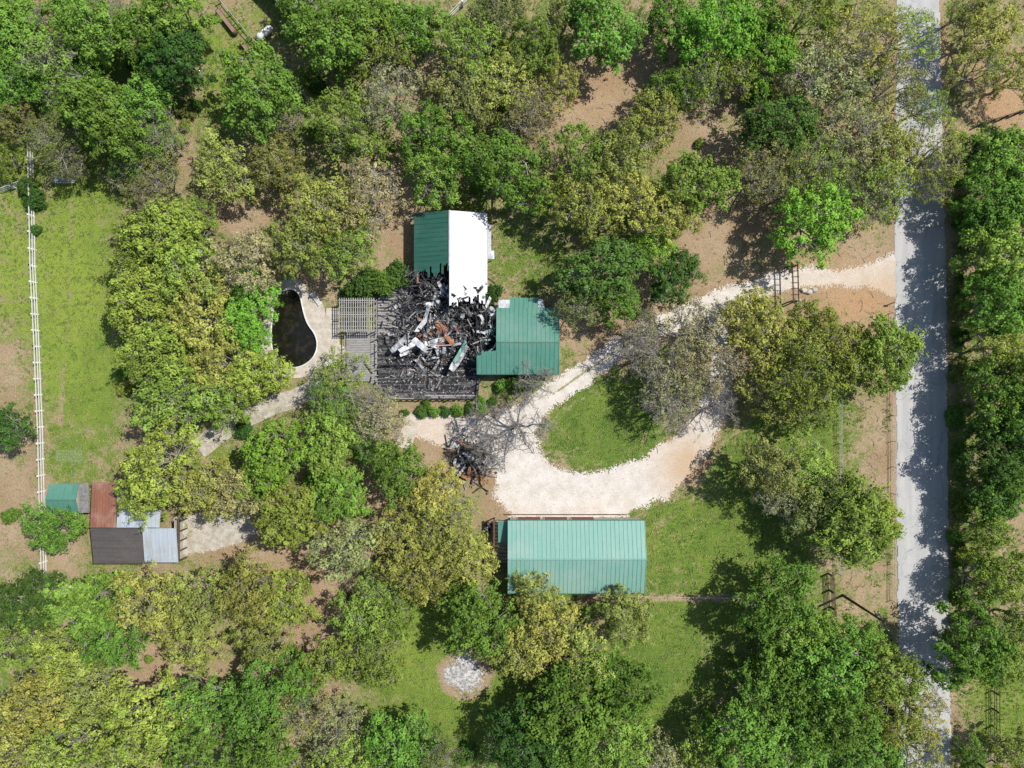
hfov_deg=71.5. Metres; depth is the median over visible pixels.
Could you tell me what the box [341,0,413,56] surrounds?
elm tree
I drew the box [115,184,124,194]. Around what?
shrub
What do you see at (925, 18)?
sparse oak tree
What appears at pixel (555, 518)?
doors and windows
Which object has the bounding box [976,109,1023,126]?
wooden fence
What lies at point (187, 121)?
shrub
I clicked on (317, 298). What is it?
patio lounge chair
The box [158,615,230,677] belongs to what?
oak tree
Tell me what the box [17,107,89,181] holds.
sparse oak tree
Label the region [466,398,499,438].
dead tree
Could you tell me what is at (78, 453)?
green ground tarp
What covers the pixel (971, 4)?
sparse oak tree
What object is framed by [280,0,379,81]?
elm tree
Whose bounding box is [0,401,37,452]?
elm tree
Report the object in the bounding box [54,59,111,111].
elm tree
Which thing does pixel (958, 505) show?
shrub
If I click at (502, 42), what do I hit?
shrub
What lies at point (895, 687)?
elm tree
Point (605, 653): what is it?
elm tree
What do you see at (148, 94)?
elm tree
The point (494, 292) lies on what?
shrub
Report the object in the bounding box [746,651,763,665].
shrub
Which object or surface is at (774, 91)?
shrub
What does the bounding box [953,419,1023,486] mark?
elm tree
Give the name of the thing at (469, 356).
charred wall stubs
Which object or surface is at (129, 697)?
shrub
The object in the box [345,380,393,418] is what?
dead tree
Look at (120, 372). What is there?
shrub
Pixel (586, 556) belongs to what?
roof
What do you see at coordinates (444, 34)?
oak tree
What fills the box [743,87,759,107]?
shrub
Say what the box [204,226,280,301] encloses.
oak tree
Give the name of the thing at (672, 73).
elm tree
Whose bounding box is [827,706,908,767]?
elm tree
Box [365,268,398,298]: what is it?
shrub
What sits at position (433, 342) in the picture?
collapsed sheet metal
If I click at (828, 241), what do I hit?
elm tree
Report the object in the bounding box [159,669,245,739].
oak tree
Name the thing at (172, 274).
oak tree
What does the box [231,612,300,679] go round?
oak tree
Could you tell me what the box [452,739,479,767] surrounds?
shrub
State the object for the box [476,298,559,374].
roof east wing
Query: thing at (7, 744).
oak tree
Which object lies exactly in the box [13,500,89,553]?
elm tree
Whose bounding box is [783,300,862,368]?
oak tree
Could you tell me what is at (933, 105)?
sparse oak tree
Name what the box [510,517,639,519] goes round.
walls
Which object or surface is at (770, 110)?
elm tree
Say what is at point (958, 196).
shrub
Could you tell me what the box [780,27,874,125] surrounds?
sparse oak tree
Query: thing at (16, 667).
shrub
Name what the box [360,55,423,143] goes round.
sparse oak tree
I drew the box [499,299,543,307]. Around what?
white roof flashing
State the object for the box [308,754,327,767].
shrub
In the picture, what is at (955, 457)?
shrub
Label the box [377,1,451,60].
elm tree
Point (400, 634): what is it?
oak tree
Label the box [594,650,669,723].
elm tree
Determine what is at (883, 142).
sparse oak tree
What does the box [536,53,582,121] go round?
oak tree
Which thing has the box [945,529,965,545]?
shrub
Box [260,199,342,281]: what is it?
oak tree
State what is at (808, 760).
elm tree
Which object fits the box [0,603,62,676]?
oak tree
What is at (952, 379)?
shrub
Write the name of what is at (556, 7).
oak tree
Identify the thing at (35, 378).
white rail fence
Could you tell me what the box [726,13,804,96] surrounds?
elm tree
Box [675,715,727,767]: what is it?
oak tree
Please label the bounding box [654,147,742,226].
elm tree
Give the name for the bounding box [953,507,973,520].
shrub
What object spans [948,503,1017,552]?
elm tree
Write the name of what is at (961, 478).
shrub
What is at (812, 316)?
oak tree
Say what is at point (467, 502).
sparse oak tree
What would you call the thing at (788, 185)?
sparse oak tree
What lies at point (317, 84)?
shrub
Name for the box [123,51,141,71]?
shrub
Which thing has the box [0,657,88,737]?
oak tree
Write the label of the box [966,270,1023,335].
elm tree
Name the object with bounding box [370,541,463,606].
oak tree
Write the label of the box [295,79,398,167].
oak tree
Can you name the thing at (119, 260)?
oak tree
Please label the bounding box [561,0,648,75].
elm tree
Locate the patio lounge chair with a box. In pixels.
[310,292,322,305]
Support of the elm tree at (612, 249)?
on the ground at (732, 234)
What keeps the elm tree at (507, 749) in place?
on the ground at (732, 234)
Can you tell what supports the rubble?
on the burned floor slab
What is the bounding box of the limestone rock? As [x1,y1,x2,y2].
[805,289,812,294]
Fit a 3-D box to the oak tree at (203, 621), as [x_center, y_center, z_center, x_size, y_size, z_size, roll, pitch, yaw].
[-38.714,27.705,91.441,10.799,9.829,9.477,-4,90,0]
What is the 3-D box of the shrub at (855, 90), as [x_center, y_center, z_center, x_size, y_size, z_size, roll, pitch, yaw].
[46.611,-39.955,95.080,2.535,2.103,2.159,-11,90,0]
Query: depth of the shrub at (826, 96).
95.11 m
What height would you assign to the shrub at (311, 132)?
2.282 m
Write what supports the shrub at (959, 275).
on the ground at (732, 234)
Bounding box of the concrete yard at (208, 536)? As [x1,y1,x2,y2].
[173,513,256,555]
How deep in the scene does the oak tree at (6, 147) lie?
92.77 m
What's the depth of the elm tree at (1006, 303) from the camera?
87.62 m
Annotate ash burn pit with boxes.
[441,650,486,696]
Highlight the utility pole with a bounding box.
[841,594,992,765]
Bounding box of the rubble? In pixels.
[379,284,495,397]
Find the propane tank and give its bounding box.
[256,25,272,40]
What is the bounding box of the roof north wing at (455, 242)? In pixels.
[414,210,488,306]
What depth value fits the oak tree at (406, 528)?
89.70 m
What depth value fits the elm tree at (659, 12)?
89.97 m
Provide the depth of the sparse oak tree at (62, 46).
87.20 m
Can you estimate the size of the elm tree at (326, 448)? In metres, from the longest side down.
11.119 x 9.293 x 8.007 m
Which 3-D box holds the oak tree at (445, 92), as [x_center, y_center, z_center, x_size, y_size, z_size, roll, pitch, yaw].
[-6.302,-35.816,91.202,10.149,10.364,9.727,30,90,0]
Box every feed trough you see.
[215,8,237,35]
[240,40,252,57]
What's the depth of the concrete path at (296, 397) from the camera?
95.93 m
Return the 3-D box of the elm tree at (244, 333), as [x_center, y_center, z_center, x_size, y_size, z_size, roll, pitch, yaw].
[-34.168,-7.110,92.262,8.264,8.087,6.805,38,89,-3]
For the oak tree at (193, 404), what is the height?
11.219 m
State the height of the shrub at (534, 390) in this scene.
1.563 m
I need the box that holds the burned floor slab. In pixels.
[378,278,495,397]
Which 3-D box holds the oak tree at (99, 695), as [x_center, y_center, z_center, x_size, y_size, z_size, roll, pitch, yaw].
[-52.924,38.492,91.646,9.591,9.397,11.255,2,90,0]
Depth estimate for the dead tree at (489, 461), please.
90.89 m
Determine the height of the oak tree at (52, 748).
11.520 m
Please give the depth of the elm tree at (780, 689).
88.59 m
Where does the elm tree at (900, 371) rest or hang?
on the ground at (732, 234)
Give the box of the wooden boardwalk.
[344,331,376,383]
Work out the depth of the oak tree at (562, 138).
88.43 m
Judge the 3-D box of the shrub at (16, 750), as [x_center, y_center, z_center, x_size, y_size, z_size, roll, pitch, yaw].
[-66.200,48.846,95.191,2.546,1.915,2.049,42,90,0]
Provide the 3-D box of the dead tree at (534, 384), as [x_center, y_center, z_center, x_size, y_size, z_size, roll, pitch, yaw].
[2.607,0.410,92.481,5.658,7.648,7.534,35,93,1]
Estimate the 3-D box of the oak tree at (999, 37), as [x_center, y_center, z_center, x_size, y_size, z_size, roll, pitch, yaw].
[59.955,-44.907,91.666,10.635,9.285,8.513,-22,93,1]
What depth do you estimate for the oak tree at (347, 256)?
88.96 m
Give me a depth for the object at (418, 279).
93.40 m
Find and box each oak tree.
[0,94,41,144]
[0,140,23,181]
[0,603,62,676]
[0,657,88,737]
[0,705,39,767]
[10,23,106,114]
[15,715,119,767]
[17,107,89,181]
[26,626,105,693]
[47,136,91,184]
[55,641,133,730]
[84,702,178,767]
[93,243,155,279]
[101,666,199,753]
[103,557,204,648]
[104,151,145,197]
[107,132,157,182]
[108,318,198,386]
[110,214,153,255]
[111,469,168,532]
[115,411,202,511]
[121,148,189,217]
[122,363,233,433]
[132,114,192,168]
[147,228,227,310]
[152,713,241,767]
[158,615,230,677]
[159,266,244,362]
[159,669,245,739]
[161,455,243,523]
[162,561,250,641]
[173,191,227,257]
[180,323,255,397]
[193,126,260,206]
[194,383,251,437]
[200,467,287,519]
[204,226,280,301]
[211,543,279,629]
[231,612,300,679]
[239,561,323,631]
[253,677,330,748]
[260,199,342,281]
[271,166,370,246]
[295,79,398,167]
[300,635,361,694]
[303,508,392,585]
[305,370,363,429]
[305,690,367,761]
[305,726,376,767]
[309,222,378,282]
[310,345,371,408]
[320,581,401,650]
[335,1,416,84]
[337,154,408,245]
[337,599,411,696]
[347,387,410,445]
[350,417,386,453]
[351,559,408,611]
[356,442,389,480]
[358,486,436,568]
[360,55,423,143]
[368,600,420,640]
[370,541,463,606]
[377,96,476,183]
[400,144,465,210]
[404,492,483,571]
[405,563,447,595]
[406,456,464,523]
[409,724,464,767]
[422,50,504,133]
[428,9,502,101]
[435,527,499,593]
[444,494,480,531]
[460,0,529,40]
[463,46,542,122]
[476,618,548,687]
[479,720,528,767]
[500,78,558,149]
[502,596,598,679]
[506,568,569,623]
[507,0,561,83]
[523,163,573,222]
[533,0,593,42]
[533,115,609,197]
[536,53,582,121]
[548,169,620,246]
[550,283,601,331]
[553,617,614,695]
[571,698,655,767]
[585,107,666,192]
[592,582,656,653]
[594,162,683,244]
[615,3,655,48]
[618,306,664,359]
[626,724,688,767]
[627,85,683,157]
[627,351,698,423]
[642,187,705,246]
[659,295,731,369]
[668,41,727,121]
[668,341,755,407]
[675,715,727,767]
[706,48,768,102]
[720,283,772,342]
[721,288,799,392]
[731,138,808,204]
[733,365,808,425]
[735,432,812,502]
[750,474,801,520]
[753,171,810,212]
[762,0,845,56]
[765,327,847,416]
[771,425,838,499]
[772,386,843,434]
[778,126,856,198]
[779,297,846,368]
[779,474,840,539]
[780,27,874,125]
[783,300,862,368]
[797,466,871,519]
[813,97,900,170]
[813,151,884,205]
[819,0,918,76]
[819,323,891,395]
[831,520,886,569]
[848,151,924,235]
[853,683,928,755]
[855,44,932,131]
[856,104,922,188]
[862,0,944,63]
[892,716,953,767]
[894,109,971,197]
[895,682,952,757]
[899,76,956,131]
[900,161,956,207]
[935,0,990,35]
[941,40,1011,100]
[945,551,1009,610]
[948,0,1023,79]
[955,354,1019,400]
[958,315,1023,380]
[978,724,1023,767]
[980,47,1023,102]
[994,593,1023,647]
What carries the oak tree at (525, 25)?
on the ground at (732, 234)
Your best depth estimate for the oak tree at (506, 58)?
89.91 m
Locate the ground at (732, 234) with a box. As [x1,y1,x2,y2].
[0,0,1023,767]
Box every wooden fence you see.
[827,573,836,617]
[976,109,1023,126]
[989,623,999,764]
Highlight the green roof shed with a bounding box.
[45,483,91,513]
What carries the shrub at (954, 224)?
on the ground at (732, 234)
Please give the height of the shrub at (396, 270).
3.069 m
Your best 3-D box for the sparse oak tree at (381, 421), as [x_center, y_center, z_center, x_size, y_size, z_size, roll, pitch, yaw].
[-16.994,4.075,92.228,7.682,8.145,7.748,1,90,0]
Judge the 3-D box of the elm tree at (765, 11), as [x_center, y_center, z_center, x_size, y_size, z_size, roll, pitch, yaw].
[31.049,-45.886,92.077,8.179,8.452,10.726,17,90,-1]
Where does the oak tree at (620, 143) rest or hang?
on the ground at (732, 234)
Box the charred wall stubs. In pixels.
[375,277,494,399]
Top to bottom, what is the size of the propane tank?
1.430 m
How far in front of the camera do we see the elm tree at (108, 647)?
88.93 m
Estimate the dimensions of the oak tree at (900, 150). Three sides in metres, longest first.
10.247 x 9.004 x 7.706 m
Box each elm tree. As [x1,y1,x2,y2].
[0,0,44,33]
[0,3,55,83]
[0,54,52,117]
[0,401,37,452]
[0,566,67,635]
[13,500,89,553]
[35,567,140,637]
[38,0,115,38]
[49,0,140,77]
[49,73,155,166]
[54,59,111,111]
[67,597,155,671]
[102,256,179,348]
[103,66,177,133]
[106,0,182,71]
[115,196,211,268]
[136,0,222,52]
[136,26,217,97]
[212,32,302,146]
[214,303,275,357]
[215,652,299,749]
[222,259,284,330]
[222,344,297,407]
[227,715,302,767]
[232,411,324,504]
[247,129,306,194]
[250,479,333,551]
[270,0,334,50]
[273,645,327,703]
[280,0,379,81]
[300,400,360,485]
[302,464,371,524]
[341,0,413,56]
[358,706,441,767]
[367,439,430,510]
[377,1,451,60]
[436,572,524,663]
[447,128,551,216]
[485,692,573,767]
[511,642,620,759]
[537,726,597,767]
[550,235,651,306]
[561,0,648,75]
[576,643,628,689]
[589,272,641,330]
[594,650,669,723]
[627,216,680,270]
[641,65,703,113]
[644,0,706,63]
[645,244,706,309]
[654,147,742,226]
[675,0,758,79]
[697,697,791,767]
[722,0,787,67]
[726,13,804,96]
[728,636,821,732]
[729,550,820,646]
[734,84,825,160]
[756,608,847,666]
[763,688,834,767]
[765,178,866,269]
[779,621,881,707]
[794,675,891,760]
[806,467,906,570]
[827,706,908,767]
[835,612,888,660]
[844,640,934,705]
[851,309,929,404]
[857,492,904,547]
[919,599,1019,694]
[945,732,988,767]
[946,171,1023,246]
[948,216,1023,299]
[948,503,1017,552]
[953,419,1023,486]
[953,460,1020,525]
[955,122,1023,198]
[957,205,1013,257]
[958,265,1023,343]
[959,120,1015,186]
[960,353,1023,447]
[962,405,1002,438]
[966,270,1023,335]
[967,542,1023,605]
[970,448,1023,526]
[970,626,1023,690]
[973,400,1023,459]
[989,156,1023,233]
[992,352,1023,406]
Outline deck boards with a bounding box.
[378,279,495,398]
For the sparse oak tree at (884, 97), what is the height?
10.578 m
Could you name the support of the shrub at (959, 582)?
on the ground at (732, 234)
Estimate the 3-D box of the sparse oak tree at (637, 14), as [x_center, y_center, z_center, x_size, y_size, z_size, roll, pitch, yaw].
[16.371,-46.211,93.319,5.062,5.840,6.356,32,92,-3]
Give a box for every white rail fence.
[0,181,18,194]
[26,140,47,575]
[449,0,466,15]
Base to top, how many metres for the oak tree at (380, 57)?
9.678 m
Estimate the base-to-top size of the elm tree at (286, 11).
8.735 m
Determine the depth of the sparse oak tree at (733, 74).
89.85 m
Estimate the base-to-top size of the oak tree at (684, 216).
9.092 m
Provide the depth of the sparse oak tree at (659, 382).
89.64 m
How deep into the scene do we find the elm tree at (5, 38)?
88.55 m
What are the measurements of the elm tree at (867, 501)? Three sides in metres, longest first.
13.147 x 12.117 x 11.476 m
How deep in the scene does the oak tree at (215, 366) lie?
89.34 m
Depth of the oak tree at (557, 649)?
89.14 m
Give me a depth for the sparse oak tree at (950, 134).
89.31 m
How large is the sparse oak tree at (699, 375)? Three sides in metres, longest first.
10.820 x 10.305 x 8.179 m
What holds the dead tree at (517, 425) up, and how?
on the ground at (732, 234)
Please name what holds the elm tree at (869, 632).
on the ground at (732, 234)
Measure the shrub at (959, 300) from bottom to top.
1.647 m
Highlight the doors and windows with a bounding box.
[517,517,594,519]
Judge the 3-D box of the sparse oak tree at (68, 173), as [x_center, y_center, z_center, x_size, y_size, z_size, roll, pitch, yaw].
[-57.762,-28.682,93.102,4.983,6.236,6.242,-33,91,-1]
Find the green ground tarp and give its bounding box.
[56,450,81,461]
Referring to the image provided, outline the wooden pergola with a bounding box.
[338,298,375,331]
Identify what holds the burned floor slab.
on the ground at (732, 234)
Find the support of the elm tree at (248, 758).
on the ground at (732, 234)
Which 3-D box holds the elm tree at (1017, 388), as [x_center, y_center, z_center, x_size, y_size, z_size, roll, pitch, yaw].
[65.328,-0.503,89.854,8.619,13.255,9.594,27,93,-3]
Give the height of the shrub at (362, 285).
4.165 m
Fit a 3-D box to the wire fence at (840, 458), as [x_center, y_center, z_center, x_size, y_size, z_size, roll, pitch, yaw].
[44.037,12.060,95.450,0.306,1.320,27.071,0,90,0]
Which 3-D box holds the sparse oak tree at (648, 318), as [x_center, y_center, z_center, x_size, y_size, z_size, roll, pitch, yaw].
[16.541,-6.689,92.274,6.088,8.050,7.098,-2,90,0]
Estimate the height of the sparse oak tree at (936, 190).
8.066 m
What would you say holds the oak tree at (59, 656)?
on the ground at (732, 234)
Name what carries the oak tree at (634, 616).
on the ground at (732, 234)
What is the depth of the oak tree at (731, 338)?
88.70 m
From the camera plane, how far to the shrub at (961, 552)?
94.83 m
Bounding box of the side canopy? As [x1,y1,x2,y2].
[488,224,493,260]
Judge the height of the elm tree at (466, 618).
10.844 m
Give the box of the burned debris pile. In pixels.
[439,419,503,496]
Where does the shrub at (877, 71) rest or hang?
on the ground at (732, 234)
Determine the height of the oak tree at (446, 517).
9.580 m
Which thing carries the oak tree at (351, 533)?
on the ground at (732, 234)
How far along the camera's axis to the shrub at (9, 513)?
94.78 m
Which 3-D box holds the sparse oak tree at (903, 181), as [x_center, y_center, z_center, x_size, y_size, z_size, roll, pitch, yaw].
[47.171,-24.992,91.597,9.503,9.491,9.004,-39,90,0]
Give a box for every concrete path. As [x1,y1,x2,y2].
[194,373,320,456]
[395,413,419,448]
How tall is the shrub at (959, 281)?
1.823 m
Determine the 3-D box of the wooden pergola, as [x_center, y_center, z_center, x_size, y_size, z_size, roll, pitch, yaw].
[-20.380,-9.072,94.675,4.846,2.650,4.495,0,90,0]
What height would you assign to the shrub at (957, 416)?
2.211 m
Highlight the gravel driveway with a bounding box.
[415,251,895,518]
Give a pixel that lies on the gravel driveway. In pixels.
(530, 483)
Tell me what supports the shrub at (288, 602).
on the ground at (732, 234)
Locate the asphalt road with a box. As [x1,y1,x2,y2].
[894,0,951,767]
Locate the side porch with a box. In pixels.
[493,517,507,567]
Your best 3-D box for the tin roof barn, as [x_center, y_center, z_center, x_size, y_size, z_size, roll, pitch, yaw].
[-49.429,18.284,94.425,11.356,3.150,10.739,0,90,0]
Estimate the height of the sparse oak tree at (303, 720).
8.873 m
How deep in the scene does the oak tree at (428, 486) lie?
90.12 m
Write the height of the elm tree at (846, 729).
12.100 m
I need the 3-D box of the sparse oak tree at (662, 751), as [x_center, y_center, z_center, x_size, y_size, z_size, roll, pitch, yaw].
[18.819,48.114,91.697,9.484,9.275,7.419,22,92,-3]
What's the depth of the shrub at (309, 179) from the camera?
94.88 m
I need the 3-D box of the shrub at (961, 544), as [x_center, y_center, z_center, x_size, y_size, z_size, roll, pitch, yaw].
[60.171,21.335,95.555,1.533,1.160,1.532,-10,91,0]
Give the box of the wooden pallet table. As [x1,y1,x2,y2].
[52,172,76,183]
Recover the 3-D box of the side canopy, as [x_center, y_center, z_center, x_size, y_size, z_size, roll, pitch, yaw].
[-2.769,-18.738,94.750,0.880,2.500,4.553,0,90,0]
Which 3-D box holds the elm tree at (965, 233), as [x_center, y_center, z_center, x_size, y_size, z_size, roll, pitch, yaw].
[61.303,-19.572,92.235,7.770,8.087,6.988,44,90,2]
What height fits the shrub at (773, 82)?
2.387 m
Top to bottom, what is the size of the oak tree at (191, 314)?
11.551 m
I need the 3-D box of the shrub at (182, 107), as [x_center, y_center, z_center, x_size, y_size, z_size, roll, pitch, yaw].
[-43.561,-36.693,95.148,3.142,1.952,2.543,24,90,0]
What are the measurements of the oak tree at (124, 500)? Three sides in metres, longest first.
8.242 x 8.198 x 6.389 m
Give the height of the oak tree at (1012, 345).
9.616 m
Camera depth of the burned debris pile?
95.39 m
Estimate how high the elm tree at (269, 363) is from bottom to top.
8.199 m
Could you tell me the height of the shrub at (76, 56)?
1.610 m
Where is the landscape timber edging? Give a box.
[504,514,626,514]
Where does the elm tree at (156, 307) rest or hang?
on the ground at (732, 234)
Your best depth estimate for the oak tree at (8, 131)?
90.58 m
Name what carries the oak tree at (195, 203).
on the ground at (732, 234)
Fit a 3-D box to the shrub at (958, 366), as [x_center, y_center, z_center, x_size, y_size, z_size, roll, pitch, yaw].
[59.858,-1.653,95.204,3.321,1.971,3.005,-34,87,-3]
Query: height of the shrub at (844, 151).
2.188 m
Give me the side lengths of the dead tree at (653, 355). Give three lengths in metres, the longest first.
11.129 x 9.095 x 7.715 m
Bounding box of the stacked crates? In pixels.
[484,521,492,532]
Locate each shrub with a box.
[0,507,22,524]
[7,742,24,757]
[11,119,25,138]
[12,654,24,669]
[16,175,42,196]
[21,187,48,211]
[27,224,42,236]
[33,111,41,118]
[70,43,84,61]
[109,167,126,186]
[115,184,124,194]
[115,381,134,396]
[116,368,128,379]
[121,81,138,99]
[122,690,138,705]
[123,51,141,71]
[144,654,154,663]
[150,156,165,165]
[153,747,169,759]
[164,168,177,181]
[173,98,197,119]
[177,117,191,131]
[187,97,202,111]
[192,649,208,667]
[233,419,253,439]
[275,595,290,610]
[290,644,302,659]
[298,67,316,84]
[300,468,323,488]
[301,695,315,711]
[305,120,321,142]
[306,75,327,96]
[306,177,324,195]
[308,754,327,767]
[332,139,344,152]
[339,287,347,301]
[339,593,351,604]
[342,264,379,302]
[362,106,384,123]
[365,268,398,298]
[385,258,413,290]
[400,409,409,416]
[412,130,428,146]
[414,404,428,418]
[422,399,430,408]
[427,406,440,418]
[439,404,452,417]
[451,404,463,417]
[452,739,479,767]
[458,201,472,211]
[464,402,475,415]
[470,180,488,194]
[476,397,487,414]
[483,39,499,58]
[484,283,504,307]
[485,397,496,407]
[493,377,506,393]
[497,38,510,58]
[497,94,511,111]
[505,375,524,395]
[521,54,539,78]
[523,377,536,391]
[695,137,702,148]
[727,66,747,83]
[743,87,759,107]
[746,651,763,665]
[756,71,776,92]
[765,86,777,99]
[817,87,831,98]
[823,136,847,158]
[842,3,852,15]
[851,78,868,94]
[872,68,883,83]
[884,707,904,722]
[886,639,896,655]
[944,403,965,428]
[945,359,968,381]
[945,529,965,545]
[948,193,963,205]
[948,308,965,319]
[948,587,968,606]
[948,610,969,627]
[949,207,963,218]
[949,326,960,335]
[949,372,961,383]
[950,295,966,310]
[950,453,970,471]
[950,574,961,585]
[951,131,966,145]
[951,164,969,188]
[951,215,972,228]
[952,208,968,228]
[952,495,971,516]
[952,560,962,568]
[953,329,970,346]
[953,442,966,454]
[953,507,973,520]
[953,539,965,546]
[953,545,977,566]
[954,272,963,278]
[955,276,973,292]
[955,279,973,296]
[957,475,964,481]
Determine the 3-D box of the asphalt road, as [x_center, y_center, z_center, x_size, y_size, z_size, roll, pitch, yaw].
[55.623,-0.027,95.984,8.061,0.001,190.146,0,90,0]
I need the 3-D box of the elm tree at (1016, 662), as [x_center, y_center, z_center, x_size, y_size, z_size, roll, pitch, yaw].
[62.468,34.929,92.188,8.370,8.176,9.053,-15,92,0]
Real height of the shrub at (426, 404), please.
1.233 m
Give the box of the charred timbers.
[365,264,497,401]
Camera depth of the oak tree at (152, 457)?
87.19 m
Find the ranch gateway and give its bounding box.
[785,264,799,302]
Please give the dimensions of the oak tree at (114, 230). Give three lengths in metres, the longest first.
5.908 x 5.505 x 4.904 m
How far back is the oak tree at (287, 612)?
90.24 m
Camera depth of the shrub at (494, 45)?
94.54 m
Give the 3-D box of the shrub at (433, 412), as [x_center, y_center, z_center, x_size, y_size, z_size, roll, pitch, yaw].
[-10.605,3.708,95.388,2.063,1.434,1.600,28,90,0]
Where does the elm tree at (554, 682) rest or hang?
on the ground at (732, 234)
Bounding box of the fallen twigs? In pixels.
[0,0,889,704]
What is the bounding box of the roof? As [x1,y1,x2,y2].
[508,520,646,593]
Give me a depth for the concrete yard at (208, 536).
95.99 m
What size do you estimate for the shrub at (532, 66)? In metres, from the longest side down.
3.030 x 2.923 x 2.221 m
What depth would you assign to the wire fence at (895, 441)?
95.19 m
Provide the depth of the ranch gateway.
93.57 m
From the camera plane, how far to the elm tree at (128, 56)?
88.27 m
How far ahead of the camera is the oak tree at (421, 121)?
87.93 m
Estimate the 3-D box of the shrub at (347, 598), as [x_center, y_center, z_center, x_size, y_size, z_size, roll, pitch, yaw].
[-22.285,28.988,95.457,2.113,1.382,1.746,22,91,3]
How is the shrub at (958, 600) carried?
on the ground at (732, 234)
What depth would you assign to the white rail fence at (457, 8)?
95.06 m
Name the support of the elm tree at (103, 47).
on the ground at (732, 234)
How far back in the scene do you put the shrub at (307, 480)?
94.64 m
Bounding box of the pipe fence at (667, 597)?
[578,595,740,598]
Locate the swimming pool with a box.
[261,277,345,377]
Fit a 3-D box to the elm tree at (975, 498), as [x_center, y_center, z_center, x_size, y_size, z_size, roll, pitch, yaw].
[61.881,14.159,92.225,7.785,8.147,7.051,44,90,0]
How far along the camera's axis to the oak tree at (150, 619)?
88.19 m
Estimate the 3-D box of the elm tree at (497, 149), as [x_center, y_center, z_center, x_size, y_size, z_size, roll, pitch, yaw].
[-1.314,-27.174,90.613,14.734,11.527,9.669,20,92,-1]
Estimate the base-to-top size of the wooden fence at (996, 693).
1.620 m
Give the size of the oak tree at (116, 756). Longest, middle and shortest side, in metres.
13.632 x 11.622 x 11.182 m
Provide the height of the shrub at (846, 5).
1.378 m
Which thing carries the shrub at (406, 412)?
on the ground at (732, 234)
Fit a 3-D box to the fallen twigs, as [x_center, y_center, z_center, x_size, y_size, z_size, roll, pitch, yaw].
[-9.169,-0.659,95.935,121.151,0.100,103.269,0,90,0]
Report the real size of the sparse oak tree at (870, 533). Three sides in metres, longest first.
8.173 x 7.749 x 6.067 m
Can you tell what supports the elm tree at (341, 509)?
on the ground at (732, 234)
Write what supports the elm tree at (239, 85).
on the ground at (732, 234)
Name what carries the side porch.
on the ground at (732, 234)
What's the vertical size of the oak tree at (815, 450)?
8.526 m
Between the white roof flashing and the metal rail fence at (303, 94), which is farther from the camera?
the metal rail fence at (303, 94)
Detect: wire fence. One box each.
[837,373,842,575]
[890,312,896,602]
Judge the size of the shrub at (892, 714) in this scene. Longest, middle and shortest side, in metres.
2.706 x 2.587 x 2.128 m
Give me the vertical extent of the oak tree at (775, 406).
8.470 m
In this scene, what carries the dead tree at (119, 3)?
on the ground at (732, 234)
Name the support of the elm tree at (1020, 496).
on the ground at (732, 234)
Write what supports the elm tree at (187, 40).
on the ground at (732, 234)
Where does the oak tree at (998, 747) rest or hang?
on the ground at (732, 234)
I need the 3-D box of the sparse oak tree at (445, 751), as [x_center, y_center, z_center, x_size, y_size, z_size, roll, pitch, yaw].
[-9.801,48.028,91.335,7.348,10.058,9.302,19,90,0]
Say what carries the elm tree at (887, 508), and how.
on the ground at (732, 234)
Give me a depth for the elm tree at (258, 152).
90.03 m
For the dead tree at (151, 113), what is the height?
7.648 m
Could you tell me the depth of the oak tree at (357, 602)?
89.25 m
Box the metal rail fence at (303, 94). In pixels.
[218,0,312,104]
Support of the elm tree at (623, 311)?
on the ground at (732, 234)
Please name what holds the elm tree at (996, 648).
on the ground at (732, 234)
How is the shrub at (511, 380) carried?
on the ground at (732, 234)
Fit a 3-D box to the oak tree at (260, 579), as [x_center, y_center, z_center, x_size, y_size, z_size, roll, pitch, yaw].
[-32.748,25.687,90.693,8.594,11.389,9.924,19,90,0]
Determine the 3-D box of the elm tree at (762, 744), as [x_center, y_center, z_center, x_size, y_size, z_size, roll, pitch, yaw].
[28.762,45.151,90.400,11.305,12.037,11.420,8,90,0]
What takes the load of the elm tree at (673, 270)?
on the ground at (732, 234)
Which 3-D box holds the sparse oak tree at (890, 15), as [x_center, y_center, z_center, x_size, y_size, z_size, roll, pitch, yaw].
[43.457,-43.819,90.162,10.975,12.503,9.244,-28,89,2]
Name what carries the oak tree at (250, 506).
on the ground at (732, 234)
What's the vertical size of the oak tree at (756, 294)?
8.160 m
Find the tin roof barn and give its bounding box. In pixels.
[90,482,187,563]
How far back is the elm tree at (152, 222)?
87.92 m
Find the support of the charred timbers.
on the ground at (732, 234)
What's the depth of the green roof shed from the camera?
93.36 m
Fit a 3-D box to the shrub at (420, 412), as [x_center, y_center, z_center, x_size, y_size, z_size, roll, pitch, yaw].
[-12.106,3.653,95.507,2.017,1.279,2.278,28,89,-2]
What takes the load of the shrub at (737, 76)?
on the ground at (732, 234)
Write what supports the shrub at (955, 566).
on the ground at (732, 234)
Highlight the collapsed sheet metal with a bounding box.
[386,277,498,389]
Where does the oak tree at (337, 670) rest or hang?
on the ground at (732, 234)
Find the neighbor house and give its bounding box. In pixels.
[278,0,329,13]
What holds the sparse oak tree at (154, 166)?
on the ground at (732, 234)
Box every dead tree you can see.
[23,7,65,56]
[88,0,130,38]
[131,101,174,143]
[270,105,304,135]
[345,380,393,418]
[464,436,513,473]
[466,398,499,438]
[476,387,558,456]
[514,359,556,413]
[605,324,691,387]
[631,381,705,437]
[699,379,739,429]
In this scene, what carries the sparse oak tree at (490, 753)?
on the ground at (732, 234)

